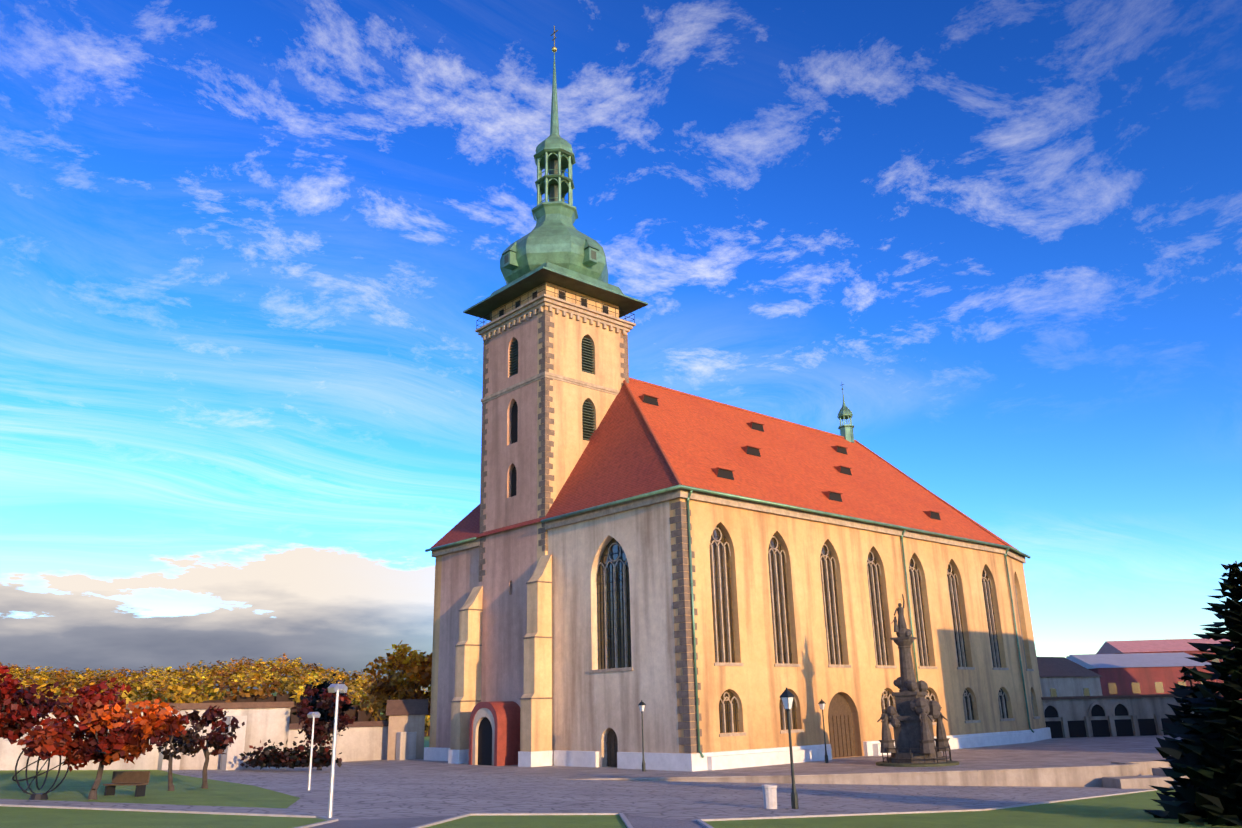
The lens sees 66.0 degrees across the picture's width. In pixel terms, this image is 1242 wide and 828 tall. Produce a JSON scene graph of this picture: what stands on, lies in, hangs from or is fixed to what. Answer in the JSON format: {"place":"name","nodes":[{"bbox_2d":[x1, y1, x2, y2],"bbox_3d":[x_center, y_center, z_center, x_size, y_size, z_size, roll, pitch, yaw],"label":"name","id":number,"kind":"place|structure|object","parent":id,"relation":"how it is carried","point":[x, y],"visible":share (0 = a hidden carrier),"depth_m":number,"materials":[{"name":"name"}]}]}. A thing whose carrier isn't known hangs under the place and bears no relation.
{"place":"outdoors","nodes":[
{"label":"outdoors","id":0,"kind":"place"},
{"bbox_2d":[0,653,430,736],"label":"forest hill","id":1,"kind":"structure","parent":0,"point":[183,690],"depth_m":327.06,"materials":[{"name":"yellow plant"}]},
{"bbox_2d":[134,689,429,721],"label":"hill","id":2,"kind":"structure","parent":0,"point":[274,694],"depth_m":403.24,"materials":[{"name":"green plant"}]},
{"bbox_2d":[479,336,490,701],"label":"quoins","id":3,"kind":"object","parent":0,"point":[483,582],"visible":0.02,"depth_m":90.50,"materials":[{"name":"brown stone"}]},
{"bbox_2d":[0,765,1150,820],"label":"plaza","id":4,"kind":"structure","parent":0,"point":[363,793],"depth_m":43.00,"materials":[{"name":"grey stone"}]},
{"bbox_2d":[0,701,293,769],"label":"wall","id":5,"kind":"structure","parent":4,"relation":"on","point":[266,721],"depth_m":70.09,"materials":[{"name":"grey"}]},
{"bbox_2d":[80,715,246,769],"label":"wall pilasters","id":6,"kind":"object","parent":5,"relation":"on","point":[231,757],"depth_m":69.28,"materials":[{"name":"white paint"}]},
{"bbox_2d":[239,737,341,769],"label":"hedge","id":7,"kind":"object","parent":4,"relation":"on","point":[289,757],"visible":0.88,"depth_m":67.29,"materials":[{"name":"red plant"}]},
{"bbox_2d":[307,712,320,789],"bbox_3d":[-14.276,15.681,44.093,0.220,3.716,0.872,-5,-17,10],"label":"plaza lamp","id":8,"kind":"object","parent":4,"relation":"on","point":[314,715],"depth_m":44.18,"materials":[{"name":"white metal"}]},
{"bbox_2d":[292,686,355,769],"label":"roadside tree","id":9,"kind":"object","parent":4,"relation":"on","point":[323,730],"visible":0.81,"depth_m":72.13,"materials":[{"name":"red plant"}]},
{"bbox_2d":[328,684,347,817],"bbox_3d":[-8.537,10.159,28.423,0.220,4.116,0.872,-5,-17,10],"label":"plaza lamp","id":10,"kind":"object","parent":4,"relation":"on","point":[338,688],"depth_m":28.50,"materials":[{"name":"white metal"}]},
{"bbox_2d":[469,701,520,765],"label":"porch","id":11,"kind":"object","parent":4,"relation":"on","point":[494,733],"visible":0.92,"depth_m":80.71,"materials":[{"name":"paint"}]},
{"bbox_2d":[625,815,705,827],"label":"path","id":12,"kind":"structure","parent":4,"relation":"on","point":[642,822],"depth_m":28.29,"materials":[{"name":"grey stone"}]},
{"bbox_2d":[762,784,776,808],"bbox_3d":[5.542,14.236,35.557,0.580,0.820,0.580,14,-23,-40],"label":"litter bin","id":13,"kind":"object","parent":4,"relation":"on","point":[770,795],"visible":1,"depth_m":35.38,"materials":[{"name":"metal"}]},
{"bbox_2d":[779,688,798,808],"bbox_3d":[6.434,12.762,36.180,0.424,4.640,0.424,14,-23,-40],"label":"plaza lamp","id":14,"kind":"object","parent":4,"relation":"on","point":[787,697],"depth_m":36.27,"materials":[{"name":"grey metal"}]},
{"bbox_2d":[0,736,1241,827],"bbox_3d":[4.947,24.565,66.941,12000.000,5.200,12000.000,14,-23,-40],"label":"ground","id":15,"kind":"structure","parent":0,"point":[1121,811],"depth_m":31.38,"materials":[{"name":"green plant"}]},
{"bbox_2d":[0,664,61,744],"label":"red tree","id":16,"kind":"object","parent":15,"relation":"on","point":[14,711],"visible":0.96,"depth_m":40.76,"materials":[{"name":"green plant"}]},
{"bbox_2d":[12,747,71,799],"bbox_3d":[-21.294,13.075,35.218,1.939,2.280,1.939,14,-23,-40],"label":"armillary sphere","id":17,"kind":"object","parent":15,"relation":"on","point":[38,796],"visible":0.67,"depth_m":34.80,"materials":[{"name":"grey metal"}]},
{"bbox_2d":[17,678,188,799],"bbox_3d":[-19.587,12.276,36.162,5.798,4.450,5.523,14,-23,-40],"label":"orange tree","id":18,"kind":"object","parent":15,"relation":"on","point":[96,712],"visible":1,"depth_m":35.37,"materials":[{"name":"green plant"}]},
{"bbox_2d":[103,771,149,796],"bbox_3d":[-19.554,14.652,37.767,1.800,1.000,0.480,-7,-18,17],"label":"park bench","id":19,"kind":"object","parent":15,"relation":"on","point":[139,780],"visible":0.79,"depth_m":37.87,"materials":[{"name":"brown wood"}]},
{"bbox_2d":[157,722,206,790],"bbox_3d":[-19.594,15.114,42.373,2.050,3.134,2.195,-1,-17,-3],"label":"tree","id":20,"kind":"object","parent":15,"relation":"on","point":[184,749],"visible":0.81,"depth_m":42.10,"materials":[{"name":"red plant"}]},
{"bbox_2d":[169,705,244,788],"bbox_3d":[-19.409,15.584,44.696,3.268,3.822,3.473,0,-17,-4],"label":"dark red tree","id":21,"kind":"object","parent":15,"relation":"on","point":[218,741],"visible":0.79,"depth_m":44.18,"materials":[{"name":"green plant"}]},
{"bbox_2d":[290,673,354,722],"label":"tree","id":22,"kind":"object","parent":15,"relation":"on","point":[325,716],"visible":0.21,"depth_m":136.15,"materials":[{"name":"red plant"}]},
{"bbox_2d":[288,721,388,761],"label":"wall","id":23,"kind":"structure","parent":15,"relation":"on","point":[363,741],"depth_m":93.60,"materials":[{"name":"grey"}]},
{"bbox_2d":[309,816,454,827],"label":"path","id":24,"kind":"structure","parent":15,"relation":"on","point":[396,823],"depth_m":26.91,"materials":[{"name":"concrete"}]},
{"bbox_2d":[360,640,431,719],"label":"tree","id":25,"kind":"object","parent":15,"relation":"on","point":[414,667],"visible":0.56,"depth_m":110.48,"materials":[{"name":"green plant"}]},
{"bbox_2d":[386,699,427,759],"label":"gateway","id":26,"kind":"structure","parent":15,"relation":"on","point":[406,715],"depth_m":94.62,"materials":[{"name":"grey paint"}]},
{"bbox_2d":[396,732,416,759],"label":"gate door","id":27,"kind":"structure","parent":26,"relation":"in","point":[405,745],"depth_m":93.50,"materials":[{"name":"grey metal"}]},
{"bbox_2d":[484,312,536,707],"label":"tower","id":28,"kind":"structure","parent":15,"relation":"on","point":[511,560],"depth_m":88.20,"materials":[{"name":"paint"}]},
{"bbox_2d":[448,554,552,766],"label":"buttresses","id":29,"kind":"structure","parent":28,"relation":"attached to","point":[536,727],"depth_m":81.02,"materials":[{"name":"paint"}]},
{"bbox_2d":[475,294,635,403],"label":"tower cornice","id":30,"kind":"structure","parent":28,"relation":"attached to","point":[508,320],"depth_m":92.79,"materials":[{"name":"beige stone"}]},
{"bbox_2d":[492,282,618,320],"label":"tower frieze","id":31,"kind":"object","parent":28,"relation":"on","point":[549,288],"visible":0.35,"depth_m":94.39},
{"bbox_2d":[499,291,536,316],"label":"small windows","id":32,"kind":"structure","parent":31,"relation":"in","point":[518,304],"depth_m":94.80,"materials":[{"name":"black glass"}]},
{"bbox_2d":[476,284,634,328],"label":"cornice","id":33,"kind":"structure","parent":28,"relation":"on","point":[483,322],"depth_m":94.42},
{"bbox_2d":[463,52,647,320],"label":"spire roof","id":34,"kind":"structure","parent":28,"relation":"on","point":[554,246],"depth_m":96.16,"materials":[{"name":"green metal"}]},
{"bbox_2d":[551,26,557,51],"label":"finial cross","id":35,"kind":"object","parent":34,"relation":"on","point":[554,49],"visible":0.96,"depth_m":107.51,"materials":[{"name":"gold metal"}]},
{"bbox_2d":[537,306,627,563],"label":"tower wall","id":36,"kind":"structure","parent":28,"relation":"attached to","point":[570,443],"depth_m":90.32,"materials":[{"name":"paint"}]},
{"bbox_2d":[479,310,702,752],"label":"quoins","id":37,"kind":"object","parent":28,"relation":"attached to","point":[689,741],"visible":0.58,"depth_m":72.71,"materials":[{"name":"stone"}]},
{"bbox_2d":[0,789,1156,827],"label":"kerbs","id":38,"kind":"structure","parent":15,"relation":"on","point":[623,818],"depth_m":30.44,"materials":[{"name":"stone"}]},
{"bbox_2d":[669,498,1028,758],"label":"wall","id":39,"kind":"structure","parent":15,"relation":"on","point":[757,684],"depth_m":81.32,"materials":[{"name":"paint"}]},
{"bbox_2d":[431,488,1025,562],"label":"eave cornice","id":40,"kind":"structure","parent":39,"relation":"on","point":[684,494],"depth_m":82.10,"materials":[{"name":"paint"}]},
{"bbox_2d":[431,380,1018,550],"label":"roof","id":41,"kind":"structure","parent":40,"relation":"on","point":[621,457],"depth_m":90.52,"materials":[{"name":"tile"}]},
{"bbox_2d":[639,394,940,519],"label":"roof dormers","id":42,"kind":"object","parent":41,"relation":"on","point":[721,472],"visible":1,"depth_m":91.46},
{"bbox_2d":[623,377,1008,545],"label":"ridge caps","id":43,"kind":"object","parent":41,"relation":"attached to","point":[655,437],"visible":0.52,"depth_m":104.63,"materials":[{"name":"tile"}]},
{"bbox_2d":[837,384,853,442],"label":"ridge turret","id":44,"kind":"object","parent":41,"relation":"on","point":[846,431],"visible":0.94,"depth_m":121.23,"materials":[{"name":"green metal"}]},
{"bbox_2d":[425,485,1033,757],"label":"gutters and downspouts","id":45,"kind":"object","parent":39,"relation":"attached to","point":[690,488],"visible":0.88,"depth_m":81.16,"materials":[{"name":"green metal"}]},
{"bbox_2d":[509,337,1039,766],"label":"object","id":46,"kind":"structure","parent":39,"relation":"in","point":[913,580],"depth_m":80.73,"materials":[{"name":"beige stone"}]},
{"bbox_2d":[511,336,1007,766],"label":"window panes","id":47,"kind":"object","parent":46,"relation":"in","point":[615,547],"visible":0.21,"depth_m":78.44,"materials":[{"name":"black glass"}]},
{"bbox_2d":[1037,657,1102,696],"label":"beige house","id":48,"kind":"structure","parent":15,"relation":"on","point":[1061,676],"depth_m":116.53,"materials":[{"name":"grey paint"}]},
{"bbox_2d":[1041,693,1221,737],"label":"arcade wall","id":49,"kind":"structure","parent":15,"relation":"on","point":[1101,716],"depth_m":107.23,"materials":[{"name":"paint"}]},
{"bbox_2d":[1067,652,1217,695],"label":"maroon house","id":50,"kind":"structure","parent":15,"relation":"on","point":[1140,673],"depth_m":137.77,"materials":[{"name":"red paint"}]},
{"bbox_2d":[1102,767,1188,788],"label":"terrace steps","id":51,"kind":"structure","parent":15,"relation":"on","point":[1158,777],"depth_m":58.88,"materials":[{"name":"grey stone"}]},
{"bbox_2d":[1096,638,1240,699],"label":"roof","id":52,"kind":"structure","parent":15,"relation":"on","point":[1151,646],"depth_m":179.70,"materials":[{"name":"red"}]},
{"bbox_2d":[1143,666,1235,818],"bbox_3d":[21.543,12.486,34.782,5.150,6.451,5.205,-8,-18,20],"label":"spruce","id":53,"kind":"object","parent":15,"relation":"on","point":[1177,720],"visible":0.25,"depth_m":34.92,"materials":[{"name":"green plant"}]},
{"bbox_2d":[1144,561,1241,826],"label":"spruce","id":54,"kind":"object","parent":15,"relation":"on","point":[1206,761],"visible":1,"depth_m":32.48,"materials":[{"name":"green plant"}]},
{"bbox_2d":[0,0,1241,695],"label":"sky","id":55,"kind":"structure","parent":0,"point":[245,245],"materials":[{"name":"blue"}]},
{"bbox_2d":[335,735,1182,786],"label":"terrace","id":56,"kind":"structure","parent":0,"point":[1086,751],"depth_m":66.41,"materials":[{"name":"grey stone"}]},
{"bbox_2d":[429,556,441,747],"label":"wall","id":57,"kind":"structure","parent":56,"relation":"on","point":[435,658],"depth_m":94.06,"materials":[{"name":"paint"}]},
{"bbox_2d":[436,547,479,747],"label":"wall","id":58,"kind":"structure","parent":56,"relation":"on","point":[459,576],"depth_m":92.48,"materials":[{"name":"paint"}]},
{"bbox_2d":[638,700,645,770],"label":"terrace lamp","id":59,"kind":"object","parent":56,"relation":"on","point":[641,704],"depth_m":68.46,"materials":[{"name":"grey metal"}]},
{"bbox_2d":[424,727,1050,770],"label":"plinth","id":60,"kind":"structure","parent":56,"relation":"on","point":[721,760],"depth_m":73.80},
{"bbox_2d":[548,501,678,767],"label":"wall","id":61,"kind":"structure","parent":60,"relation":"on","point":[590,711],"depth_m":74.98,"materials":[{"name":"paint"}]},
{"bbox_2d":[1005,556,1045,729],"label":"wall","id":62,"kind":"structure","parent":60,"relation":"on","point":[1017,579],"depth_m":106.58,"materials":[{"name":"beige paint"}]},
{"bbox_2d":[818,699,828,762],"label":"street lamp","id":63,"kind":"object","parent":56,"relation":"on","point":[821,703],"depth_m":72.83,"materials":[{"name":"grey metal"}]},
{"bbox_2d":[566,761,1140,779],"bbox_3d":[11.449,22.866,60.749,44.674,0.097,4.478,0,-17,-4],"label":"terrace coping","id":64,"kind":"object","parent":56,"relation":"on","point":[1121,764],"visible":0.85,"depth_m":59.78,"materials":[{"name":"grey stone"}]},
{"bbox_2d":[876,594,958,766],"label":"statue column monument","id":65,"kind":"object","parent":56,"relation":"on","point":[912,715],"depth_m":68.08,"materials":[{"name":"stone"}]}
]}

